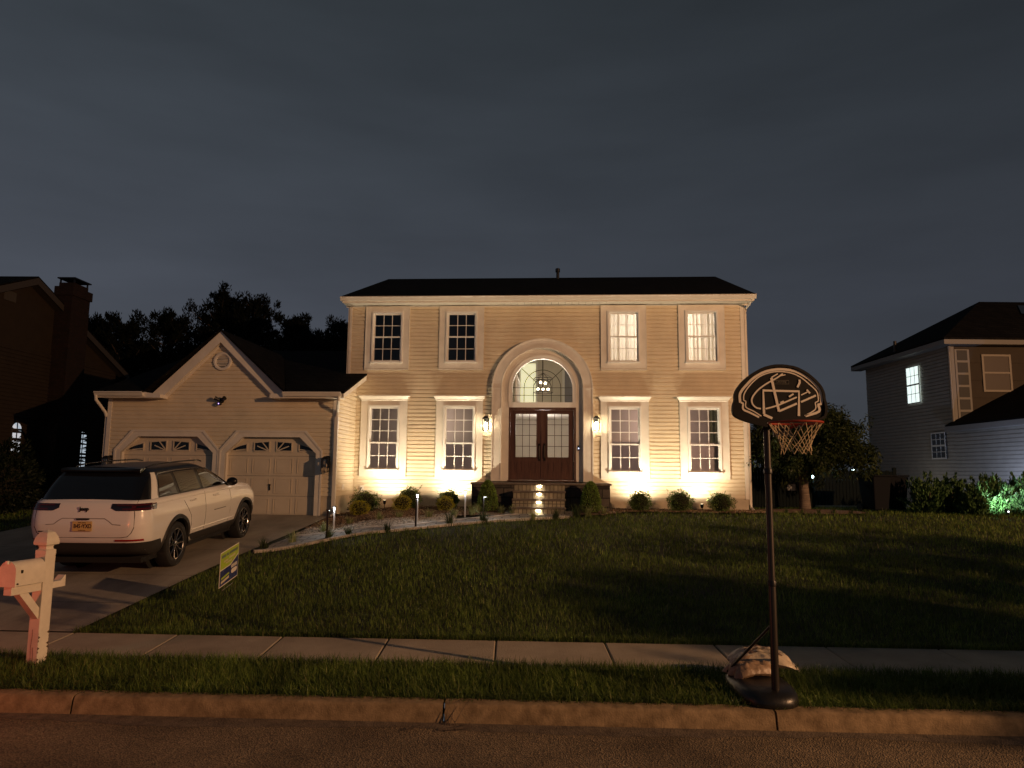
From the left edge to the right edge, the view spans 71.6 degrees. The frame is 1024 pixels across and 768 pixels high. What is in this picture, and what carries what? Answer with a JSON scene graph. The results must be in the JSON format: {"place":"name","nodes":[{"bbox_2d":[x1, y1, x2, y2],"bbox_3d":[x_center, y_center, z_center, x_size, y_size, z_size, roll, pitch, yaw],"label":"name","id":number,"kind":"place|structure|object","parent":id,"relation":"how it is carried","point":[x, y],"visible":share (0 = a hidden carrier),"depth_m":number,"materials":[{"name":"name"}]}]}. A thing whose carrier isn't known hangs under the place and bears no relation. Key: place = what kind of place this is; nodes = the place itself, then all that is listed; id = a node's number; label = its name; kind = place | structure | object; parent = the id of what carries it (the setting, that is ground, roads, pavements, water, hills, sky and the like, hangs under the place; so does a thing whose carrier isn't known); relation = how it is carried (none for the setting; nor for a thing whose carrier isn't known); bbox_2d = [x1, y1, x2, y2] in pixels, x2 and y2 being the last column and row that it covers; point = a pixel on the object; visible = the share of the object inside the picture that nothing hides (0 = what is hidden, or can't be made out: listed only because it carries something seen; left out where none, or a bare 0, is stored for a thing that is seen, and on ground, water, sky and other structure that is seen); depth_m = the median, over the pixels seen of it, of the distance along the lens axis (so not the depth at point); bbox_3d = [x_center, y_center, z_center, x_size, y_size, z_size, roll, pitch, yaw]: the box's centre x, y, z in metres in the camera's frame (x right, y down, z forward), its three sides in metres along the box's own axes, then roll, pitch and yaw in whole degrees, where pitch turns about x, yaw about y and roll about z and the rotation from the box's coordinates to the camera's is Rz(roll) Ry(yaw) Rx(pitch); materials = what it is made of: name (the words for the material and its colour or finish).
{"place":"outdoors","nodes":[
{"label":"outdoors","id":0,"kind":"place"},
{"bbox_2d":[0,509,32,530],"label":"lawn grass","id":1,"kind":"structure","parent":0,"point":[6,516],"depth_m":17.55,"materials":[{"name":"green plant"}]},
{"bbox_2d":[0,514,326,631],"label":"driveway","id":2,"kind":"structure","parent":0,"point":[117,586],"depth_m":11.20,"materials":[{"name":"concrete"}]},
{"bbox_2d":[31,459,253,568],"bbox_3d":[-6.570,2.307,13.373,2.214,1.798,5.121,1,-3,0],"label":"parked car","id":3,"kind":"object","parent":2,"relation":"on","point":[151,514],"visible":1,"depth_m":11.26,"materials":[{"name":"white paint"}]},
{"bbox_2d":[256,537,275,548],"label":"ornamental grass","id":4,"kind":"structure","parent":0,"point":[263,545],"depth_m":13.55,"materials":[{"name":"green plant"}]},
{"bbox_2d":[274,529,303,542],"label":"ornamental grass","id":5,"kind":"object","parent":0,"point":[291,535],"depth_m":14.28,"materials":[{"name":"green plant"}]},
{"bbox_2d":[337,331,347,350],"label":"pine tree","id":6,"kind":"object","parent":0,"point":[344,345],"depth_m":36.13,"materials":[{"name":"green plant"}]},
{"bbox_2d":[0,481,1023,708],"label":"ground","id":7,"kind":"structure","parent":0,"point":[575,584],"depth_m":10.95,"materials":[{"name":"green plant"}]},
{"bbox_2d":[0,453,44,513],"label":"dark shrub","id":8,"kind":"object","parent":7,"relation":"on","point":[17,485],"visible":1,"depth_m":18.71,"materials":[{"name":"green plant"}]},
{"bbox_2d":[0,435,45,509],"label":"dark shrub","id":9,"kind":"object","parent":7,"relation":"on","point":[18,452],"visible":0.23,"depth_m":19.94,"materials":[{"name":"green plant"}]},
{"bbox_2d":[0,530,65,665],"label":"mailbox","id":10,"kind":"object","parent":7,"relation":"on","point":[20,580],"visible":0.96,"depth_m":6.97,"materials":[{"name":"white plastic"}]},
{"bbox_2d":[0,561,16,587],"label":"box door","id":11,"kind":"structure","parent":10,"relation":"in","point":[8,570],"depth_m":6.69,"materials":[{"name":"white plastic"}]},
{"bbox_2d":[27,471,58,508],"bbox_3d":[-14.072,3.187,21.347,1.358,1.140,1.397,1,-7,0],"label":"dark shrub","id":12,"kind":"object","parent":7,"relation":"on","point":[47,483],"visible":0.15,"depth_m":21.05,"materials":[{"name":"green plant"}]},
{"bbox_2d":[0,276,129,505],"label":"neighbour house","id":13,"kind":"structure","parent":7,"relation":"on","point":[59,363],"depth_m":22.94,"materials":[{"name":"brown brick"}]},
{"bbox_2d":[10,423,22,450],"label":"arched window","id":14,"kind":"structure","parent":13,"relation":"in","point":[16,426],"depth_m":21.62,"materials":[{"name":"white glass"}]},
{"bbox_2d":[79,432,87,466],"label":"arched window","id":15,"kind":"structure","parent":13,"relation":"in","point":[82,450],"depth_m":24.89,"materials":[{"name":"white glass"}]},
{"bbox_2d":[88,311,119,343],"bbox_3d":[-21.878,0.801,37.155,5.534,9.523,6.073,1,-7,0],"label":"pine tree","id":16,"kind":"object","parent":7,"relation":"on","point":[94,323],"visible":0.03,"depth_m":37.05,"materials":[{"name":"green plant"}]},
{"bbox_2d":[93,309,161,382],"bbox_3d":[-19.114,0.778,35.277,5.711,9.161,5.413,5,-9,-35],"label":"pine tree","id":17,"kind":"object","parent":7,"relation":"on","point":[117,338],"visible":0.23,"depth_m":34.84,"materials":[{"name":"green plant"}]},
{"bbox_2d":[124,306,202,371],"bbox_3d":[-17.247,0.745,36.076,5.077,9.457,5.103,5,-8,-30],"label":"pine tree","id":18,"kind":"object","parent":7,"relation":"on","point":[169,327],"visible":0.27,"depth_m":35.86,"materials":[{"name":"green plant"}]},
{"bbox_2d":[182,281,264,355],"bbox_3d":[-15.379,0.039,36.907,6.784,11.099,7.087,3,-7,-16],"label":"pine tree","id":19,"kind":"object","parent":7,"relation":"on","point":[220,304],"visible":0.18,"depth_m":37.22,"materials":[{"name":"green plant"}]},
{"bbox_2d":[218,542,238,601],"bbox_3d":[-3.808,2.577,9.536,0.012,0.833,0.570,0,-7,2],"label":"yard sign","id":20,"kind":"object","parent":7,"relation":"on","point":[228,571],"visible":0.99,"depth_m":9.53,"materials":[{"name":"multicoloured"}]},
{"bbox_2d":[199,290,288,389],"bbox_3d":[-13.600,0.337,36.467,6.116,10.431,6.139,4,-8,-26],"label":"pine tree","id":21,"kind":"object","parent":7,"relation":"on","point":[251,321],"visible":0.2,"depth_m":36.30,"materials":[{"name":"green plant"}]},
{"bbox_2d":[260,311,312,390],"bbox_3d":[-11.591,0.922,38.144,5.242,9.729,5.576,-4,-9,34],"label":"pine tree","id":22,"kind":"object","parent":7,"relation":"on","point":[292,326],"visible":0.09,"depth_m":37.95,"materials":[{"name":"green plant"}]},
{"bbox_2d":[318,314,347,350],"bbox_3d":[-9.104,1.054,37.333,4.481,9.306,5.247,1,-7,0],"label":"pine tree","id":23,"kind":"object","parent":7,"relation":"on","point":[336,328],"visible":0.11,"depth_m":36.83,"materials":[{"name":"green plant"}]},
{"bbox_2d":[305,505,469,529],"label":"mulch","id":24,"kind":"object","parent":7,"relation":"on","point":[338,518],"visible":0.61,"depth_m":17.88,"materials":[{"name":"brown wood"}]},
{"bbox_2d":[348,500,369,515],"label":"round shrub","id":25,"kind":"object","parent":24,"relation":"on","point":[359,507],"visible":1,"depth_m":18.05,"materials":[{"name":"green plant"}]},
{"bbox_2d":[348,488,381,511],"bbox_3d":[-3.947,3.129,19.127,0.804,0.737,0.819,-5,-9,39],"label":"round shrub","id":26,"kind":"object","parent":24,"relation":"on","point":[371,500],"visible":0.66,"depth_m":19.00,"materials":[{"name":"green plant"}]},
{"bbox_2d":[295,513,455,534],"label":"river stones","id":27,"kind":"object","parent":24,"relation":"on","point":[393,521],"visible":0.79,"depth_m":16.11,"materials":[{"name":"grey stone"}]},
{"bbox_2d":[391,494,411,510],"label":"round shrub","id":28,"kind":"object","parent":24,"relation":"on","point":[400,502],"visible":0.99,"depth_m":18.29,"materials":[{"name":"green plant"}]},
{"bbox_2d":[399,485,422,507],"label":"round shrub","id":29,"kind":"object","parent":24,"relation":"on","point":[411,493],"visible":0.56,"depth_m":19.04,"materials":[{"name":"green plant"}]},
{"bbox_2d":[435,495,455,510],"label":"round shrub","id":30,"kind":"object","parent":24,"relation":"on","point":[443,503],"visible":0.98,"depth_m":18.28,"materials":[{"name":"green plant"}]},
{"bbox_2d":[435,486,460,507],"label":"round shrub","id":31,"kind":"object","parent":24,"relation":"on","point":[452,493],"visible":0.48,"depth_m":19.02,"materials":[{"name":"green plant"}]},
{"bbox_2d":[266,515,547,548],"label":"walkway","id":32,"kind":"structure","parent":7,"relation":"on","point":[301,539],"depth_m":15.06,"materials":[{"name":"grey concrete"}]},
{"bbox_2d":[321,526,336,537],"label":"ornamental grass","id":33,"kind":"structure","parent":32,"relation":"on","point":[328,533],"depth_m":14.40,"materials":[{"name":"green plant"}]},
{"bbox_2d":[442,510,456,525],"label":"ornamental grass","id":34,"kind":"object","parent":32,"relation":"on","point":[449,520],"depth_m":15.84,"materials":[{"name":"green plant"}]},
{"bbox_2d":[253,514,569,552],"bbox_3d":[-2.122,3.261,15.954,7.424,0.528,1.541,5,-8,-32],"label":"path edging","id":35,"kind":"object","parent":7,"relation":"on","point":[382,531],"visible":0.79,"depth_m":15.34,"materials":[{"name":"stone"}]},
{"bbox_2d":[93,268,756,516],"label":"house","id":36,"kind":"structure","parent":7,"relation":"on","point":[422,372],"depth_m":20.40,"materials":[{"name":"beige plastic"}]},
{"bbox_2d":[101,455,112,464],"bbox_3d":[-10.898,2.134,19.123,0.194,0.435,0.297,0,-7,4],"label":"wall lantern","id":37,"kind":"object","parent":36,"relation":"attached to","point":[109,457],"depth_m":19.08,"materials":[{"name":"black metal"}]},
{"bbox_2d":[124,437,212,470],"bbox_3d":[-9.336,2.467,19.285,2.580,2.126,0.080,0,-7,4],"label":"garage door","id":38,"kind":"structure","parent":36,"relation":"in","point":[168,449],"depth_m":19.36,"materials":[{"name":"paint"}]},
{"bbox_2d":[227,437,315,514],"bbox_3d":[-6.462,2.471,19.102,2.480,2.126,0.080,0,-7,4],"label":"garage door","id":39,"kind":"structure","parent":36,"relation":"in","point":[279,471],"depth_m":19.10,"materials":[{"name":"paint"}]},
{"bbox_2d":[321,456,329,471],"bbox_3d":[-4.909,2.114,18.746,0.194,0.435,0.297,0,-7,4],"label":"wall lantern","id":40,"kind":"object","parent":36,"relation":"attached to","point":[326,464],"depth_m":18.68,"materials":[{"name":"black metal"}]},
{"bbox_2d":[370,441,396,467],"bbox_3d":[-3.734,2.077,20.689,0.840,0.820,0.001,0,-7,4],"label":"window shade","id":41,"kind":"object","parent":36,"relation":"attached to","point":[384,462],"depth_m":20.69,"materials":[{"name":"fabric"}]},
{"bbox_2d":[359,395,409,476],"bbox_3d":[-3.735,1.506,20.660,1.502,2.364,0.250,0,-7,4],"label":"window","id":42,"kind":"structure","parent":36,"relation":"in","point":[369,402],"depth_m":20.64,"materials":[{"name":"white plastic"}]},
{"bbox_2d":[364,306,409,369],"bbox_3d":[-3.687,-1.357,21.031,1.318,1.909,0.215,0,-7,4],"label":"window","id":43,"kind":"structure","parent":36,"relation":"in","point":[371,311],"depth_m":20.98,"materials":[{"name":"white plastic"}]},
{"bbox_2d":[446,442,471,468],"bbox_3d":[-1.528,2.081,20.549,0.840,0.820,0.001,0,-7,4],"label":"window shade","id":44,"kind":"object","parent":36,"relation":"attached to","point":[466,462],"depth_m":20.55,"materials":[{"name":"fabric"}]},
{"bbox_2d":[434,395,485,477],"bbox_3d":[-1.529,1.510,20.520,1.502,2.364,0.250,0,-7,4],"label":"window","id":45,"kind":"structure","parent":36,"relation":"in","point":[443,402],"depth_m":20.50,"materials":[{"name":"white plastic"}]},
{"bbox_2d":[438,306,483,369],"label":"window","id":46,"kind":"structure","parent":36,"relation":"in","point":[445,311],"depth_m":20.84,"materials":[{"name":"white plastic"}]},
{"bbox_2d":[482,416,488,430],"bbox_3d":[-0.746,1.127,20.373,0.194,0.435,0.297,0,-7,4],"label":"wall lantern","id":47,"kind":"object","parent":36,"relation":"attached to","point":[486,423],"depth_m":20.27,"materials":[{"name":"black metal"}]},
{"bbox_2d":[510,410,540,479],"bbox_3d":[0.398,1.747,20.373,0.898,2.005,0.131,0,-7,4],"label":"front door","id":48,"kind":"structure","parent":36,"relation":"in","point":[521,468],"depth_m":20.35,"materials":[{"name":"brown wood"}]},
{"bbox_2d":[520,364,535,401],"bbox_3d":[0.574,0.168,25.360,0.540,1.820,0.006,0,-7,4],"label":"lit doorway","id":49,"kind":"structure","parent":36,"relation":"in","point":[528,368],"depth_m":25.38,"materials":[{"name":"beige"}]},
{"bbox_2d":[509,356,575,407],"bbox_3d":[0.882,-0.068,20.583,1.928,1.509,0.112,0,-7,4],"label":"arched window","id":50,"kind":"structure","parent":36,"relation":"in","point":[551,404],"depth_m":20.52,"materials":[{"name":"white plastic"}]},
{"bbox_2d":[533,373,552,393],"bbox_3d":[0.998,-0.843,22.698,0.617,2.280,0.612,0,-7,4],"label":"chandelier","id":51,"kind":"object","parent":36,"relation":"hanging from","point":[540,382],"visible":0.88,"depth_m":22.59,"materials":[{"name":"brown metal"}]},
{"bbox_2d":[543,410,573,480],"bbox_3d":[1.318,1.749,20.314,0.898,2.005,0.131,0,-7,4],"label":"front door","id":52,"kind":"structure","parent":36,"relation":"in","point":[554,468],"depth_m":20.29,"materials":[{"name":"brown wood"}]},
{"bbox_2d":[565,370,572,401],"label":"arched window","id":53,"kind":"structure","parent":36,"relation":"in","point":[568,384],"depth_m":25.27,"materials":[{"name":"grey"}]},
{"bbox_2d":[593,416,599,430],"bbox_3d":[2.398,1.112,20.176,0.194,0.435,0.297,0,-7,4],"label":"wall lantern","id":54,"kind":"object","parent":36,"relation":"attached to","point":[595,421],"depth_m":20.07,"materials":[{"name":"white glass"}]},
{"bbox_2d":[610,314,636,359],"bbox_3d":[3.248,-1.344,20.802,0.920,1.650,0.056,0,-7,4],"label":"curtain","id":55,"kind":"object","parent":36,"relation":"hanging from","point":[618,324],"visible":0.73,"depth_m":20.81,"materials":[{"name":"fabric"}]},
{"bbox_2d":[600,305,646,369],"bbox_3d":[3.235,-1.345,20.592,1.318,1.909,0.215,0,-7,4],"label":"window","id":56,"kind":"structure","parent":36,"relation":"in","point":[640,310],"depth_m":20.54,"materials":[{"name":"white plastic"}]},
{"bbox_2d":[598,396,651,478],"bbox_3d":[3.217,1.518,20.218,1.502,2.364,0.250,0,-7,4],"label":"window","id":57,"kind":"structure","parent":36,"relation":"in","point":[608,403],"depth_m":20.20,"materials":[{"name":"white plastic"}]},
{"bbox_2d":[612,442,638,469],"bbox_3d":[3.217,2.074,20.250,0.840,0.850,0.001,0,-7,4],"label":"window shade","id":58,"kind":"object","parent":36,"relation":"attached to","point":[634,463],"depth_m":20.25,"materials":[{"name":"fabric"}]},
{"bbox_2d":[688,314,714,359],"bbox_3d":[5.474,-1.340,20.663,0.920,1.650,0.072,0,-7,4],"label":"curtain","id":59,"kind":"object","parent":36,"relation":"hanging from","point":[701,340],"visible":0.62,"depth_m":20.66,"materials":[{"name":"fabric"}]},
{"bbox_2d":[678,305,725,369],"bbox_3d":[5.461,-1.342,20.451,1.318,1.909,0.215,0,-7,4],"label":"window","id":60,"kind":"structure","parent":36,"relation":"in","point":[719,363],"depth_m":20.40,"materials":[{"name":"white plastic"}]},
{"bbox_2d":[677,396,730,479],"bbox_3d":[5.442,1.522,20.077,1.502,2.364,0.250,0,-7,4],"label":"window","id":61,"kind":"structure","parent":36,"relation":"in","point":[686,403],"depth_m":20.06,"materials":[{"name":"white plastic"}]},
{"bbox_2d":[691,443,718,470],"bbox_3d":[5.443,2.088,20.108,0.840,0.830,0.001,0,-7,4],"label":"window shade","id":62,"kind":"object","parent":36,"relation":"attached to","point":[695,453],"depth_m":20.11,"materials":[{"name":"fabric"}]},
{"bbox_2d":[709,410,717,442],"bbox_3d":[5.767,1.613,20.235,0.230,1.810,0.055,0,-7,4],"label":"curtain","id":63,"kind":"object","parent":36,"relation":"hanging from","point":[713,426],"visible":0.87,"depth_m":20.29,"materials":[{"name":"green fabric"}]},
{"bbox_2d":[475,511,494,522],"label":"ornamental grass","id":64,"kind":"object","parent":7,"relation":"on","point":[483,518],"depth_m":16.38,"materials":[{"name":"green plant"}]},
{"bbox_2d":[0,645,1023,713],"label":"verge grass","id":65,"kind":"structure","parent":7,"relation":"on","point":[928,683],"depth_m":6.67,"materials":[{"name":"green plant"}]},
{"bbox_2d":[724,364,827,709],"bbox_3d":[2.262,1.299,6.172,0.801,2.885,1.593,1,-7,0],"label":"basketball hoop","id":66,"kind":"object","parent":65,"relation":"on","point":[781,400],"visible":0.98,"depth_m":6.04,"materials":[{"name":"black metal"}]},
{"bbox_2d":[722,655,783,678],"bbox_3d":[2.219,2.613,6.554,0.468,0.202,0.320,2,-7,-12],"label":"sand sack","id":67,"kind":"object","parent":66,"relation":"on","point":[744,667],"visible":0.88,"depth_m":6.43,"materials":[{"name":"beige fabric"}]},
{"bbox_2d":[727,645,799,671],"bbox_3d":[2.364,2.577,6.704,0.618,0.190,0.380,0,-7,8],"label":"sand sack","id":68,"kind":"object","parent":66,"relation":"on","point":[758,652],"visible":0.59,"depth_m":6.62,"materials":[{"name":"brown"}]},
{"bbox_2d":[504,510,572,515],"bbox_3d":[0.675,3.278,18.039,1.700,0.072,1.250,0,-7,4],"label":"walkway landing","id":69,"kind":"object","parent":7,"relation":"on","point":[568,513],"visible":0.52,"depth_m":17.69,"materials":[{"name":"grey concrete"}]},
{"bbox_2d":[470,482,611,513],"bbox_3d":[0.765,3.185,18.987,3.740,1.067,2.385,0,-7,4],"label":"stone porch","id":70,"kind":"object","parent":7,"relation":"on","point":[527,497],"visible":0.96,"depth_m":18.68,"materials":[{"name":"stone"}]},
{"bbox_2d":[72,591,1023,650],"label":"lawn grass","id":71,"kind":"structure","parent":7,"relation":"on","point":[420,616],"depth_m":8.93,"materials":[{"name":"green plant"}]},
{"bbox_2d":[154,549,1023,600],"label":"lawn grass","id":72,"kind":"structure","parent":7,"relation":"on","point":[817,573],"depth_m":11.15,"materials":[{"name":"green plant"}]},
{"bbox_2d":[459,508,762,515],"bbox_3d":[2.623,3.420,18.972,8.711,0.095,2.291,2,-7,-10],"label":"mulch bed","id":73,"kind":"object","parent":7,"relation":"on","point":[497,513],"visible":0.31,"depth_m":18.25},
{"bbox_2d":[477,480,498,510],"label":"conical evergreen","id":74,"kind":"object","parent":73,"relation":"on","point":[490,493],"visible":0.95,"depth_m":18.20,"materials":[{"name":"green plant"}]},
{"bbox_2d":[580,481,601,512],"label":"conical evergreen","id":75,"kind":"object","parent":73,"relation":"on","point":[590,495],"visible":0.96,"depth_m":18.09,"materials":[{"name":"green plant"}]},
{"bbox_2d":[627,488,652,512],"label":"round shrub","id":76,"kind":"object","parent":73,"relation":"on","point":[641,501],"visible":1,"depth_m":18.82,"materials":[{"name":"green plant"}]},
{"bbox_2d":[666,488,695,512],"bbox_3d":[4.492,3.106,18.944,0.797,0.678,0.733,1,-7,0],"label":"round shrub","id":77,"kind":"object","parent":73,"relation":"on","point":[680,501],"visible":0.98,"depth_m":18.80,"materials":[{"name":"green plant"}]},
{"bbox_2d":[707,491,737,513],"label":"round shrub","id":78,"kind":"object","parent":73,"relation":"on","point":[722,502],"visible":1,"depth_m":18.74,"materials":[{"name":"green plant"}]},
{"bbox_2d":[238,518,1023,559],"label":"lawn grass","id":79,"kind":"structure","parent":7,"relation":"on","point":[847,540],"depth_m":14.27,"materials":[{"name":"green plant"}]},
{"bbox_2d":[610,508,765,512],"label":"mulch","id":80,"kind":"object","parent":7,"relation":"on","point":[688,510],"visible":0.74,"depth_m":18.93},
{"bbox_2d":[749,466,775,507],"bbox_3d":[7.421,3.080,21.478,1.100,1.340,0.170,1,-7,0],"label":"fence","id":81,"kind":"object","parent":7,"relation":"on","point":[758,492],"visible":0.38,"depth_m":21.39,"materials":[{"name":"black wood"}]},
{"bbox_2d":[748,403,882,508],"bbox_3d":[8.508,2.127,20.795,4.352,3.184,4.311,1,-7,0],"label":"ornamental tree","id":82,"kind":"object","parent":7,"relation":"on","point":[837,445],"visible":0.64,"depth_m":19.79,"materials":[{"name":"green plant"}]},
{"bbox_2d":[798,468,896,504],"bbox_3d":[10.918,3.370,23.260,3.400,1.270,0.170,1,-7,0],"label":"fence","id":83,"kind":"object","parent":7,"relation":"on","point":[845,496],"visible":0.34,"depth_m":23.16,"materials":[{"name":"black"}]},
{"bbox_2d":[896,471,949,513],"bbox_3d":[11.454,3.004,19.693,1.256,1.236,1.407,1,-7,0],"label":"juniper shrub","id":84,"kind":"object","parent":7,"relation":"on","point":[925,497],"visible":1,"depth_m":19.52,"materials":[{"name":"green plant"}]},
{"bbox_2d":[851,302,1023,502],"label":"neighbour house","id":85,"kind":"structure","parent":7,"relation":"on","point":[945,395],"depth_m":25.66,"materials":[{"name":"grey"}]},
{"bbox_2d":[905,364,920,404],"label":"window","id":86,"kind":"structure","parent":85,"relation":"in","point":[912,372],"depth_m":27.50,"materials":[{"name":"white glass"}]},
{"bbox_2d":[930,432,946,458],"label":"window","id":87,"kind":"structure","parent":85,"relation":"in","point":[938,440],"depth_m":25.84,"materials":[{"name":"black glass"}]},
{"bbox_2d":[981,354,1012,391],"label":"window","id":88,"kind":"structure","parent":85,"relation":"in","point":[996,368],"depth_m":25.20,"materials":[{"name":"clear glass"}]},
{"bbox_2d":[932,471,969,512],"bbox_3d":[12.379,3.060,20.042,1.140,1.207,1.164,-1,-7,9],"label":"juniper shrub","id":89,"kind":"object","parent":7,"relation":"on","point":[951,499],"visible":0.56,"depth_m":19.75,"materials":[{"name":"green plant"}]},
{"bbox_2d":[956,481,996,515],"bbox_3d":[12.328,3.038,18.831,0.869,0.957,0.857,2,-7,-8],"label":"juniper shrub","id":90,"kind":"object","parent":7,"relation":"on","point":[976,501],"visible":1,"depth_m":18.68,"materials":[{"name":"green plant"}]},
{"bbox_2d":[965,472,1006,488],"bbox_3d":[13.221,3.053,19.897,1.302,1.202,1.402,-3,-8,27],"label":"juniper shrub","id":91,"kind":"object","parent":7,"relation":"on","point":[981,477],"visible":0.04,"depth_m":19.79,"materials":[{"name":"green plant"}]},
{"bbox_2d":[979,476,1017,515],"bbox_3d":[12.973,3.013,19.091,0.988,1.090,1.102,5,-8,-31],"label":"juniper shrub","id":92,"kind":"object","parent":7,"relation":"on","point":[1000,491],"visible":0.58,"depth_m":18.77,"materials":[{"name":"green plant"}]},
{"bbox_2d":[1005,471,1023,515],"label":"juniper shrub","id":93,"kind":"object","parent":7,"relation":"on","point":[1017,507],"visible":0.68,"depth_m":18.95,"materials":[{"name":"green plant"}]},
{"bbox_2d":[0,718,1023,767],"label":"road","id":94,"kind":"structure","parent":0,"point":[43,744],"depth_m":5.40,"materials":[{"name":"grey asphalt"}]},
{"bbox_2d":[0,688,1023,736],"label":"kerb","id":95,"kind":"structure","parent":94,"relation":"on","point":[710,716],"depth_m":5.96,"materials":[{"name":"concrete"}]},
{"bbox_2d":[0,712,1023,745],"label":"gutter","id":96,"kind":"object","parent":94,"relation":"on","point":[164,721],"visible":0.98,"depth_m":5.84,"materials":[{"name":"grey concrete"}]},
{"bbox_2d":[405,704,476,729],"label":"weeds","id":97,"kind":"object","parent":96,"relation":"on","point":[445,724],"visible":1,"depth_m":5.81,"materials":[{"name":"green plant"}]},
{"bbox_2d":[0,631,1023,677],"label":"sidewalk","id":98,"kind":"structure","parent":0,"point":[969,660],"depth_m":7.54,"materials":[{"name":"concrete"}]},
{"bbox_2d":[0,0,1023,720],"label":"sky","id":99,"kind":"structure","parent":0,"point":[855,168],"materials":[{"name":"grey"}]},
{"bbox_2d":[565,504,582,516],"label":"ornamental grass","id":100,"kind":"object","parent":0,"point":[576,512],"depth_m":17.56,"materials":[{"name":"green plant"}]},
{"bbox_2d":[516,506,1023,524],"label":"lawn grass","id":101,"kind":"structure","parent":0,"point":[919,514],"depth_m":17.77,"materials":[{"name":"green plant"}]},
{"bbox_2d":[775,471,813,507],"bbox_3d":[8.570,3.148,21.773,1.300,1.300,0.170,1,-7,0],"label":"fence","id":102,"kind":"object","parent":101,"relation":"on","point":[786,498],"visible":0.38,"depth_m":21.66,"materials":[{"name":"black wood"}]},
{"bbox_2d":[756,509,868,513],"bbox_3d":[8.300,3.520,19.773,2.994,0.063,2.598,1,-7,0],"label":"mulch ring","id":103,"kind":"object","parent":101,"relation":"on","point":[809,511],"visible":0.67,"depth_m":19.43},
{"bbox_2d":[856,475,892,510],"bbox_3d":[10.320,3.104,20.189,0.620,1.030,0.770,2,-7,-11],"label":"wheeled bin","id":104,"kind":"object","parent":101,"relation":"on","point":[875,493],"visible":0.95,"depth_m":19.92,"materials":[{"name":"black plastic"}]},
{"bbox_2d":[889,475,909,509],"bbox_3d":[11.121,3.174,20.685,0.620,1.030,0.770,0,-7,6],"label":"wheeled bin","id":105,"kind":"object","parent":101,"relation":"on","point":[898,487],"visible":0.48,"depth_m":20.39,"materials":[{"name":"black plastic"}]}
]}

